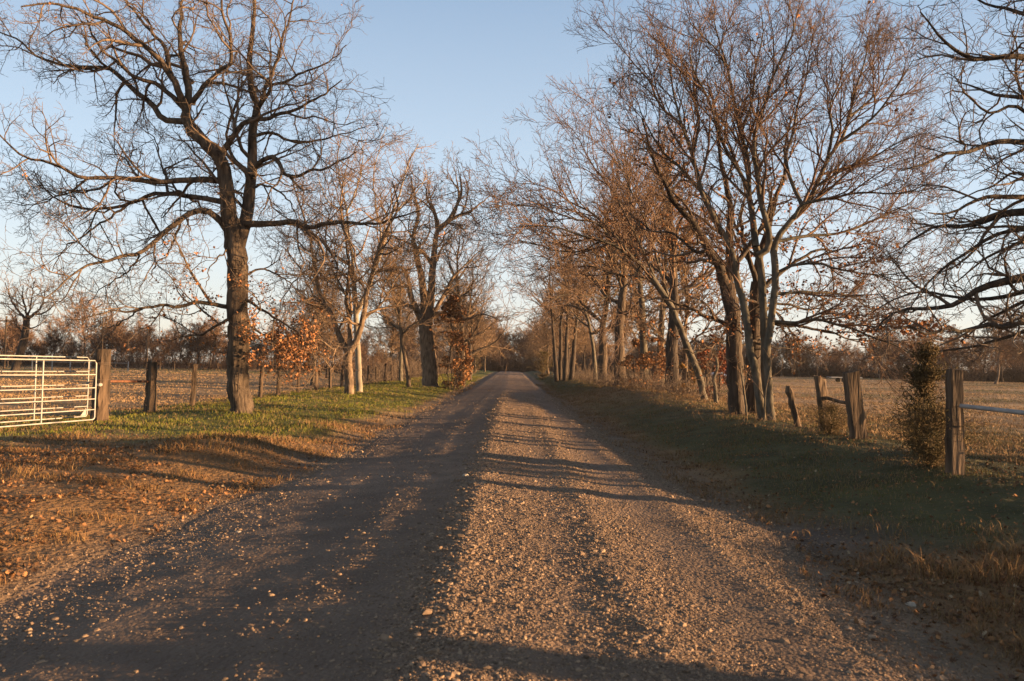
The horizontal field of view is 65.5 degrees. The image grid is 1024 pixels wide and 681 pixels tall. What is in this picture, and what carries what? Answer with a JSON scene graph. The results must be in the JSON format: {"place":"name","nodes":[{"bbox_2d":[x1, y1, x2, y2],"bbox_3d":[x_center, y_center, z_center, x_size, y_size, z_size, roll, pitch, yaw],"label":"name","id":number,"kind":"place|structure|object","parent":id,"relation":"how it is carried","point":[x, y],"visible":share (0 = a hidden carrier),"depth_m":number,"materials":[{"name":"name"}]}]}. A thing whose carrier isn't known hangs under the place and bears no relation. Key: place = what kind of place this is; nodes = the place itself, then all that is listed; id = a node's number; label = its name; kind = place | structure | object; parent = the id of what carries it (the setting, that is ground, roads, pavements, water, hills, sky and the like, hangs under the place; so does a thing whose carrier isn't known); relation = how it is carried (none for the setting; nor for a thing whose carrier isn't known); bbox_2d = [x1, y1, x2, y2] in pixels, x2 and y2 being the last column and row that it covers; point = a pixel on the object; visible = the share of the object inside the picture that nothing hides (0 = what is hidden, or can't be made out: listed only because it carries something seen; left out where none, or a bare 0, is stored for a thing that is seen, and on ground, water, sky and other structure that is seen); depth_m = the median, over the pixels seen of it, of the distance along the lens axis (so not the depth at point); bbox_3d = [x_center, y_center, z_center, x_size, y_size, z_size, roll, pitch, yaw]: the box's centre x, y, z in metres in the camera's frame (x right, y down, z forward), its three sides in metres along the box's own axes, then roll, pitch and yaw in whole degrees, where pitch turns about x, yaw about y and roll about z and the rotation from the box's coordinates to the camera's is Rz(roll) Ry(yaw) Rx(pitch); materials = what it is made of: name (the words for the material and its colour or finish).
{"place":"outdoors","nodes":[
{"label":"outdoors","id":0,"kind":"place"},
{"bbox_2d":[0,371,1013,680],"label":"gravel road","id":1,"kind":"structure","parent":0,"point":[144,615],"depth_m":5.83,"materials":[{"name":"gravel"}]},
{"bbox_2d":[0,360,1023,680],"bbox_3d":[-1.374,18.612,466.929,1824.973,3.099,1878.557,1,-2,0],"label":"ground","id":2,"kind":"structure","parent":0,"point":[226,474],"depth_m":11.11,"materials":[{"name":"plant"}]},
{"bbox_2d":[0,317,28,366],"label":"hedgerow tree","id":3,"kind":"object","parent":2,"relation":"on","point":[10,334],"visible":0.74,"depth_m":119.78,"materials":[{"name":"plant"}]},
{"bbox_2d":[12,328,40,363],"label":"hedgerow tree","id":4,"kind":"object","parent":2,"relation":"on","point":[31,336],"visible":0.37,"depth_m":132.63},
{"bbox_2d":[0,266,72,370],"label":"lone tree","id":5,"kind":"object","parent":2,"relation":"on","point":[21,349],"visible":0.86,"depth_m":83.70,"materials":[{"name":"brown plant"}]},
{"bbox_2d":[0,355,89,422],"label":"farm gate","id":6,"kind":"structure","parent":2,"relation":"on","point":[84,413],"depth_m":18.58,"materials":[{"name":"metal"}]},
{"bbox_2d":[38,325,62,366],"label":"hedgerow tree","id":7,"kind":"object","parent":2,"relation":"on","point":[49,343],"visible":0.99,"depth_m":121.70,"materials":[{"name":"plant"}]},
{"bbox_2d":[36,313,72,361],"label":"hedgerow tree","id":8,"kind":"object","parent":2,"relation":"on","point":[59,322],"visible":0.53,"depth_m":135.68,"materials":[{"name":"plant"}]},
{"bbox_2d":[58,336,82,361],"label":"hedgerow tree","id":9,"kind":"object","parent":2,"relation":"on","point":[71,354],"visible":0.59,"depth_m":127.37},
{"bbox_2d":[61,290,110,367],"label":"hedgerow tree","id":10,"kind":"object","parent":2,"relation":"on","point":[78,324],"visible":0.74,"depth_m":120.59,"materials":[{"name":"plant"}]},
{"bbox_2d":[89,349,111,421],"bbox_3d":[-9.943,1.142,19.266,0.443,1.886,0.423,1,-2,0],"label":"gate post","id":11,"kind":"object","parent":2,"relation":"on","point":[103,358],"visible":0.88,"depth_m":19.14,"materials":[{"name":"brown wood"}]},
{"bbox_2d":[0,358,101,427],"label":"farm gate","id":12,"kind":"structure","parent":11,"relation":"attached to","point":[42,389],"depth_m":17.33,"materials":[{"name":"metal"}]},
{"bbox_2d":[96,315,136,367],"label":"hedgerow tree","id":13,"kind":"object","parent":2,"relation":"on","point":[122,340],"visible":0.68,"depth_m":120.83,"materials":[{"name":"plant"}]},
{"bbox_2d":[116,331,146,361],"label":"hedgerow tree","id":14,"kind":"object","parent":2,"relation":"on","point":[130,345],"visible":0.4,"depth_m":133.43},
{"bbox_2d":[129,312,154,363],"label":"hedgerow tree","id":15,"kind":"object","parent":2,"relation":"on","point":[140,323],"visible":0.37,"depth_m":148.75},
{"bbox_2d":[134,322,163,359],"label":"hedgerow tree","id":16,"kind":"object","parent":2,"relation":"on","point":[142,337],"visible":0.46,"depth_m":135.85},
{"bbox_2d":[143,362,156,412],"bbox_3d":[-10.867,1.457,23.946,0.338,1.654,0.290,1,-2,0],"label":"brace post","id":17,"kind":"object","parent":2,"relation":"on","point":[149,406],"visible":0.87,"depth_m":23.85,"materials":[{"name":"brown wood"}]},
{"bbox_2d":[109,367,147,409],"bbox_3d":[-10.391,1.239,21.612,0.070,1.310,4.628,2,-2,-13],"label":"brace rail","id":18,"kind":"object","parent":17,"relation":"attached to","point":[129,381],"visible":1,"depth_m":21.45,"materials":[{"name":"wood"}]},
{"bbox_2d":[132,336,168,365],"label":"hedgerow tree","id":19,"kind":"object","parent":2,"relation":"on","point":[142,352],"visible":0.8,"depth_m":118.47,"materials":[{"name":"plant"}]},
{"bbox_2d":[158,335,180,368],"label":"hedgerow tree","id":20,"kind":"object","parent":2,"relation":"on","point":[170,350],"visible":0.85,"depth_m":120.47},
{"bbox_2d":[167,322,195,367],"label":"hedgerow tree","id":21,"kind":"object","parent":2,"relation":"on","point":[175,335],"visible":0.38,"depth_m":128.16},
{"bbox_2d":[176,339,202,368],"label":"hedgerow tree","id":22,"kind":"object","parent":2,"relation":"on","point":[189,355],"visible":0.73,"depth_m":125.01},
{"bbox_2d":[183,313,214,368],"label":"hedgerow tree","id":23,"kind":"object","parent":2,"relation":"on","point":[197,331],"visible":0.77,"depth_m":124.67,"materials":[{"name":"plant"}]},
{"bbox_2d":[196,307,228,368],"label":"hedgerow tree","id":24,"kind":"object","parent":2,"relation":"on","point":[220,338],"visible":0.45,"depth_m":126.93,"materials":[{"name":"plant"}]},
{"bbox_2d":[0,0,476,413],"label":"oak tree","id":25,"kind":"object","parent":2,"relation":"on","point":[235,229],"visible":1,"depth_m":22.18,"materials":[{"name":"brown plant"}]},
{"bbox_2d":[0,348,507,372],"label":"undergrowth","id":26,"kind":"object","parent":2,"relation":"on","point":[137,363],"visible":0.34,"depth_m":128.56,"materials":[{"name":"plant"}]},
{"bbox_2d":[249,339,273,369],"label":"hedgerow tree","id":27,"kind":"object","parent":2,"relation":"on","point":[259,351],"visible":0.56,"depth_m":120.96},
{"bbox_2d":[155,363,444,411],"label":"wire fence","id":28,"kind":"object","parent":2,"relation":"on","point":[194,383],"visible":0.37,"depth_m":37.41,"materials":[{"name":"grey wood"}]},
{"bbox_2d":[275,263,362,384],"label":"tree","id":29,"kind":"object","parent":2,"relation":"on","point":[324,335],"visible":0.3,"depth_m":59.91,"materials":[{"name":"brown wood"}]},
{"bbox_2d":[296,266,366,377],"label":"tree","id":30,"kind":"object","parent":2,"relation":"on","point":[342,326],"visible":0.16,"depth_m":81.59,"materials":[{"name":"brown plant"}]},
{"bbox_2d":[250,144,462,394],"bbox_3d":[-7.516,-3.576,38.129,10.408,12.546,7.268,1,-2,0],"label":"gnarled tree","id":31,"kind":"object","parent":2,"relation":"on","point":[348,374],"visible":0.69,"depth_m":37.86,"materials":[{"name":"brown plant"}]},
{"bbox_2d":[354,328,379,362],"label":"hedgerow tree","id":32,"kind":"object","parent":2,"relation":"on","point":[365,340],"visible":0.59,"depth_m":153.16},
{"bbox_2d":[283,105,454,391],"bbox_3d":[-7.476,-5.131,41.124,9.070,15.869,5.947,1,-2,0],"label":"white trunk tree","id":33,"kind":"object","parent":2,"relation":"on","point":[358,377],"visible":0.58,"depth_m":41.06,"materials":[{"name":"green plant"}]},
{"bbox_2d":[366,300,417,367],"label":"tree","id":34,"kind":"object","parent":2,"relation":"on","point":[392,338],"visible":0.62,"depth_m":89.59,"materials":[{"name":"plant"}]},
{"bbox_2d":[329,348,456,383],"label":"undergrowth","id":35,"kind":"object","parent":2,"relation":"on","point":[416,373],"visible":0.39,"depth_m":76.69,"materials":[{"name":"plant"}]},
{"bbox_2d":[370,288,416,368],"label":"tree","id":36,"kind":"object","parent":2,"relation":"on","point":[398,329],"visible":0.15,"depth_m":118.32,"materials":[{"name":"brown plant"}]},
{"bbox_2d":[338,227,457,386],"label":"slender tree","id":37,"kind":"object","parent":2,"relation":"on","point":[408,376],"visible":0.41,"depth_m":51.98,"materials":[{"name":"brown wood"}]},
{"bbox_2d":[358,231,442,380],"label":"slender tree","id":38,"kind":"object","parent":2,"relation":"on","point":[400,378],"visible":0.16,"depth_m":65.94,"materials":[{"name":"brown plant"}]},
{"bbox_2d":[398,297,447,363],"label":"tree","id":39,"kind":"object","parent":2,"relation":"on","point":[413,334],"visible":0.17,"depth_m":104.98,"materials":[{"name":"brown wood"}]},
{"bbox_2d":[353,140,517,387],"bbox_3d":[-5.669,-5.659,56.861,12.598,18.702,8.976,1,-2,0],"label":"ivy clad tree","id":40,"kind":"object","parent":2,"relation":"on","point":[429,363],"visible":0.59,"depth_m":56.71,"materials":[{"name":"brown plant"}]},
{"bbox_2d":[429,295,473,389],"bbox_3d":[-4.187,0.129,55.918,3.119,6.696,3.291,2,-2,-23],"label":"leafy vine","id":41,"kind":"object","parent":40,"relation":"attached to","point":[452,300],"visible":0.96,"depth_m":55.74,"materials":[{"name":"brown plant"}]},
{"bbox_2d":[414,205,501,384],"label":"tall tree","id":42,"kind":"object","parent":2,"relation":"on","point":[452,270],"visible":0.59,"depth_m":69.94,"materials":[{"name":"brown wood"}]},
{"bbox_2d":[433,281,489,375],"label":"roadside tree","id":43,"kind":"object","parent":2,"relation":"on","point":[448,330],"visible":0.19,"depth_m":96.67,"materials":[{"name":"brown wood"}]},
{"bbox_2d":[449,343,473,388],"bbox_3d":[-3.898,1.952,59.951,2.089,3.492,2.077,1,-2,0],"label":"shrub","id":44,"kind":"object","parent":2,"relation":"on","point":[466,375],"visible":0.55,"depth_m":59.71,"materials":[{"name":"brown plant"}]},
{"bbox_2d":[456,316,490,374],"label":"roadside tree","id":45,"kind":"object","parent":2,"relation":"on","point":[478,339],"visible":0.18,"depth_m":118.02,"materials":[{"name":"plant"}]},
{"bbox_2d":[437,242,523,379],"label":"tall tree","id":46,"kind":"object","parent":2,"relation":"on","point":[470,341],"visible":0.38,"depth_m":88.20,"materials":[{"name":"brown plant"}]},
{"bbox_2d":[362,338,626,372],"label":"undergrowth","id":47,"kind":"object","parent":2,"relation":"on","point":[514,364],"visible":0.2,"depth_m":224.75,"materials":[{"name":"plant"}]},
{"bbox_2d":[0,363,1023,464],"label":"field stubble","id":48,"kind":"object","parent":2,"relation":"on","point":[876,432],"visible":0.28,"depth_m":39.04,"materials":[{"name":"plant"}]},
{"bbox_2d":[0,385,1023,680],"bbox_3d":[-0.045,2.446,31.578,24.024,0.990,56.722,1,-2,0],"label":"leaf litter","id":49,"kind":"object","parent":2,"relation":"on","point":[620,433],"visible":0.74,"depth_m":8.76,"materials":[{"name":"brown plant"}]},
{"bbox_2d":[504,326,529,358],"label":"woodland tree","id":50,"kind":"object","parent":2,"relation":"on","point":[513,338],"visible":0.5,"depth_m":245.67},
{"bbox_2d":[524,348,553,379],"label":"cedar tree","id":51,"kind":"object","parent":2,"relation":"on","point":[542,369],"visible":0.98,"depth_m":99.86,"materials":[{"name":"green plant"}]},
{"bbox_2d":[512,218,579,381],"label":"roadside tree","id":52,"kind":"object","parent":2,"relation":"on","point":[556,377],"visible":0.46,"depth_m":83.96,"materials":[{"name":"brown plant"}]},
{"bbox_2d":[520,286,571,373],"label":"roadside tree","id":53,"kind":"object","parent":2,"relation":"on","point":[537,331],"visible":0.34,"depth_m":128.73,"materials":[{"name":"brown wood"}]},
{"bbox_2d":[527,224,592,380],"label":"roadside tree","id":54,"kind":"object","parent":2,"relation":"on","point":[560,357],"visible":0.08,"depth_m":85.88,"materials":[{"name":"brown plant"}]},
{"bbox_2d":[536,213,587,380],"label":"roadside tree","id":55,"kind":"object","parent":2,"relation":"on","point":[564,374],"visible":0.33,"depth_m":82.82,"materials":[{"name":"brown plant"}]},
{"bbox_2d":[536,308,588,372],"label":"roadside tree","id":56,"kind":"object","parent":2,"relation":"on","point":[570,345],"visible":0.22,"depth_m":111.53,"materials":[{"name":"plant"}]},
{"bbox_2d":[535,278,590,377],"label":"roadside tree","id":57,"kind":"object","parent":2,"relation":"on","point":[555,313],"visible":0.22,"depth_m":97.36,"materials":[{"name":"brown plant"}]},
{"bbox_2d":[436,51,707,399],"bbox_3d":[2.635,-4.962,35.809,12.353,15.255,9.590,1,-2,0],"label":"leaning tree","id":58,"kind":"object","parent":2,"relation":"on","point":[603,225],"visible":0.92,"depth_m":34.71,"materials":[{"name":"brown plant"}]},
{"bbox_2d":[551,226,611,379],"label":"roadside tree","id":59,"kind":"object","parent":2,"relation":"on","point":[572,364],"visible":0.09,"depth_m":84.88,"materials":[{"name":"brown plant"}]},
{"bbox_2d":[538,222,631,381],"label":"forked tree","id":60,"kind":"object","parent":2,"relation":"on","point":[591,334],"visible":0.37,"depth_m":73.10,"materials":[{"name":"brown plant"}]},
{"bbox_2d":[576,303,598,370],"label":"tree","id":61,"kind":"object","parent":2,"relation":"on","point":[586,347],"visible":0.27,"depth_m":127.34,"materials":[{"name":"brown plant"}]},
{"bbox_2d":[543,163,658,383],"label":"forked tree","id":62,"kind":"object","parent":2,"relation":"on","point":[603,358],"visible":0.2,"depth_m":66.95,"materials":[{"name":"brown wood"}]},
{"bbox_2d":[558,221,651,373],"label":"roadside tree","id":63,"kind":"object","parent":2,"relation":"on","point":[600,301],"visible":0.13,"depth_m":76.44,"materials":[{"name":"brown plant"}]},
{"bbox_2d":[595,312,637,357],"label":"tree","id":64,"kind":"object","parent":2,"relation":"on","point":[629,351],"visible":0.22,"depth_m":106.94,"materials":[{"name":"plant"}]},
{"bbox_2d":[561,127,679,384],"bbox_3d":[8.590,-6.319,61.676,10.591,20.104,7.223,0,-2,31],"label":"tall tree","id":65,"kind":"object","parent":2,"relation":"on","point":[620,302],"visible":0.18,"depth_m":60.90,"materials":[{"name":"plant"}]},
{"bbox_2d":[579,119,686,379],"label":"tall tree","id":66,"kind":"object","parent":2,"relation":"on","point":[643,347],"visible":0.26,"depth_m":54.91,"materials":[{"name":"brown plant"}]},
{"bbox_2d":[616,339,654,385],"bbox_3d":[8.808,1.648,55.917,2.868,3.530,3.847,1,-2,0],"label":"leafy bush","id":67,"kind":"object","parent":2,"relation":"on","point":[628,357],"visible":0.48,"depth_m":55.73,"materials":[{"name":"brown plant"}]},
{"bbox_2d":[586,228,694,372],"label":"roadside tree","id":68,"kind":"object","parent":2,"relation":"on","point":[615,304],"visible":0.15,"depth_m":65.69,"materials":[{"name":"brown wood"}]},
{"bbox_2d":[565,358,727,400],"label":"undergrowth","id":69,"kind":"object","parent":2,"relation":"on","point":[586,377],"visible":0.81,"depth_m":47.45,"materials":[{"name":"brown plant"}]},
{"bbox_2d":[632,337,679,388],"bbox_3d":[8.864,1.425,48.986,2.858,3.311,3.431,1,-2,0],"label":"leafy bush","id":70,"kind":"object","parent":2,"relation":"on","point":[645,357],"visible":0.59,"depth_m":48.73,"materials":[{"name":"brown plant"}]},
{"bbox_2d":[614,121,721,383],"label":"tall tree","id":71,"kind":"object","parent":2,"relation":"on","point":[660,325],"visible":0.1,"depth_m":53.97,"materials":[{"name":"brown plant"}]},
{"bbox_2d":[601,99,759,390],"bbox_3d":[10.004,-5.514,46.265,9.270,17.420,8.336,1,-2,0],"label":"oak tree","id":72,"kind":"object","parent":2,"relation":"on","point":[671,353],"visible":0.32,"depth_m":45.84,"materials":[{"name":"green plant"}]},
{"bbox_2d":[620,206,751,391],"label":"roadside tree","id":73,"kind":"object","parent":2,"relation":"on","point":[657,332],"visible":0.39,"depth_m":51.58,"materials":[{"name":"brown wood"}]},
{"bbox_2d":[671,360,704,394],"bbox_3d":[9.227,1.953,41.965,1.676,1.916,1.770,1,-2,0],"label":"leafy bush","id":74,"kind":"object","parent":2,"relation":"on","point":[681,366],"visible":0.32,"depth_m":41.87,"materials":[{"name":"brown plant"}]},
{"bbox_2d":[697,334,726,398],"bbox_3d":[9.314,1.230,36.982,1.589,3.073,2.124,1,-2,0],"label":"leafy bush","id":75,"kind":"object","parent":2,"relation":"on","point":[720,356],"visible":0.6,"depth_m":36.89,"materials":[{"name":"brown plant"}]},
{"bbox_2d":[712,346,721,402],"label":"sapling","id":76,"kind":"object","parent":2,"relation":"on","point":[715,394],"visible":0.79,"depth_m":32.91,"materials":[{"name":"plant"}]},
{"bbox_2d":[598,53,844,413],"bbox_3d":[7.207,-3.813,25.290,8.759,12.532,6.415,1,-2,0],"label":"oak tree","id":77,"kind":"object","parent":2,"relation":"on","point":[732,324],"visible":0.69,"depth_m":24.88,"materials":[{"name":"brown plant"}]},
{"bbox_2d":[742,349,784,420],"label":"sapling","id":78,"kind":"object","parent":2,"relation":"on","point":[764,396],"visible":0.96,"depth_m":21.17,"materials":[{"name":"brown plant"}]},
{"bbox_2d":[695,404,846,435],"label":"undergrowth","id":79,"kind":"object","parent":2,"relation":"on","point":[756,416],"visible":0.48,"depth_m":20.88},
{"bbox_2d":[564,0,986,419],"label":"three stem tree","id":80,"kind":"object","parent":2,"relation":"on","point":[769,321],"visible":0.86,"depth_m":21.52,"materials":[{"name":"brown plant"}]},
{"bbox_2d":[771,327,794,375],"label":"hedgerow tree","id":81,"kind":"object","parent":2,"relation":"on","point":[778,352],"visible":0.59,"depth_m":181.79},
{"bbox_2d":[562,351,1023,382],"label":"undergrowth","id":82,"kind":"object","parent":2,"relation":"on","point":[1013,375],"visible":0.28,"depth_m":181.80,"materials":[{"name":"plant"}]},
{"bbox_2d":[785,385,801,426],"bbox_3d":[6.789,1.631,19.156,0.442,1.105,0.222,1,-2,0],"label":"fence post","id":83,"kind":"object","parent":2,"relation":"on","point":[789,392],"visible":0.84,"depth_m":19.10,"materials":[{"name":"brown wood"}]},
{"bbox_2d":[777,329,820,376],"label":"hedgerow tree","id":84,"kind":"object","parent":2,"relation":"on","point":[804,357],"visible":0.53,"depth_m":179.17,"materials":[{"name":"plant"}]},
{"bbox_2d":[694,90,924,413],"bbox_3d":[9.851,-3.061,27.155,7.477,11.407,5.361,1,-2,0],"label":"oak tree","id":85,"kind":"object","parent":2,"relation":"on","point":[749,388],"visible":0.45,"depth_m":26.44,"materials":[{"name":"brown plant"}]},
{"bbox_2d":[808,334,833,367],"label":"hedgerow tree","id":86,"kind":"object","parent":2,"relation":"on","point":[823,350],"visible":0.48,"depth_m":190.23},
{"bbox_2d":[795,398,848,436],"bbox_3d":[6.738,1.621,16.892,1.252,0.993,1.608,-1,-3,42],"label":"cedar bush","id":87,"kind":"object","parent":2,"relation":"on","point":[830,407],"visible":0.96,"depth_m":16.78,"materials":[{"name":"green plant"}]},
{"bbox_2d":[814,375,830,432],"bbox_3d":[6.880,1.453,17.569,0.484,1.370,0.291,1,-2,0],"label":"fence post","id":88,"kind":"object","parent":2,"relation":"on","point":[821,389],"visible":0.56,"depth_m":17.48,"materials":[{"name":"brown wood"}]},
{"bbox_2d":[833,338,858,371],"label":"hedgerow tree","id":89,"kind":"object","parent":2,"relation":"on","point":[845,354],"visible":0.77,"depth_m":194.75,"materials":[{"name":"plant"}]},
{"bbox_2d":[842,371,868,438],"bbox_3d":[6.893,1.339,15.972,0.461,1.473,0.286,1,-2,0],"label":"fence post","id":90,"kind":"object","parent":2,"relation":"on","point":[856,417],"visible":0.89,"depth_m":15.85,"materials":[{"name":"brown wood"}]},
{"bbox_2d":[856,335,902,378],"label":"hedgerow tree","id":91,"kind":"object","parent":2,"relation":"on","point":[886,363],"visible":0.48,"depth_m":168.40,"materials":[{"name":"plant"}]},
{"bbox_2d":[886,336,909,378],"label":"hedgerow tree","id":92,"kind":"object","parent":2,"relation":"on","point":[901,354],"visible":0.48,"depth_m":171.22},
{"bbox_2d":[840,0,1023,386],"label":"oak tree","id":93,"kind":"object","parent":2,"relation":"on","point":[1014,321],"visible":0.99,"depth_m":12.76,"materials":[{"name":"brown plant"}]},
{"bbox_2d":[891,338,976,461],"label":"cedar tree","id":94,"kind":"object","parent":2,"relation":"on","point":[923,375],"visible":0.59,"depth_m":12.16,"materials":[{"name":"green plant"}]},
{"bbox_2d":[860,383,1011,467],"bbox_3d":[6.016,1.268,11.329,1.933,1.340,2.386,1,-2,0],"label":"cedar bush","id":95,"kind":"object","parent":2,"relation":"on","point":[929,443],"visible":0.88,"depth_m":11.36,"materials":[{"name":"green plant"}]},
{"bbox_2d":[933,333,965,371],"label":"hedgerow tree","id":96,"kind":"object","parent":2,"relation":"on","point":[949,354],"visible":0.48,"depth_m":147.52,"materials":[{"name":"plant"}]},
{"bbox_2d":[945,369,964,474],"bbox_3d":[6.098,1.166,10.969,0.186,1.554,0.184,1,-2,0],"label":"fence post","id":97,"kind":"object","parent":2,"relation":"on","point":[954,451],"visible":0.89,"depth_m":10.90,"materials":[{"name":"brown wood"}]},
{"bbox_2d":[959,404,1023,414],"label":"metal rail","id":98,"kind":"object","parent":97,"relation":"attached to","point":[996,409],"visible":1,"depth_m":10.32,"materials":[{"name":"metal"}]},
{"bbox_2d":[960,340,1012,381],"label":"hedgerow tree","id":99,"kind":"object","parent":2,"relation":"on","point":[979,362],"visible":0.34,"depth_m":150.66,"materials":[{"name":"plant"}]},
{"bbox_2d":[971,303,1023,383],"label":"hedgerow tree","id":100,"kind":"object","parent":2,"relation":"on","point":[1001,343],"visible":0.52,"depth_m":129.00,"materials":[{"name":"plant"}]},
{"bbox_2d":[983,329,1018,381],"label":"hedgerow tree","id":101,"kind":"object","parent":2,"relation":"on","point":[1007,363],"visible":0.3,"depth_m":145.16,"materials":[{"name":"plant"}]},
{"bbox_2d":[0,374,1023,560],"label":"green grass","id":102,"kind":"structure","parent":0,"point":[294,393],"depth_m":18.73,"materials":[{"name":"plant"}]},
{"bbox_2d":[0,0,1023,369],"label":"sky","id":103,"kind":"structure","parent":0,"point":[452,70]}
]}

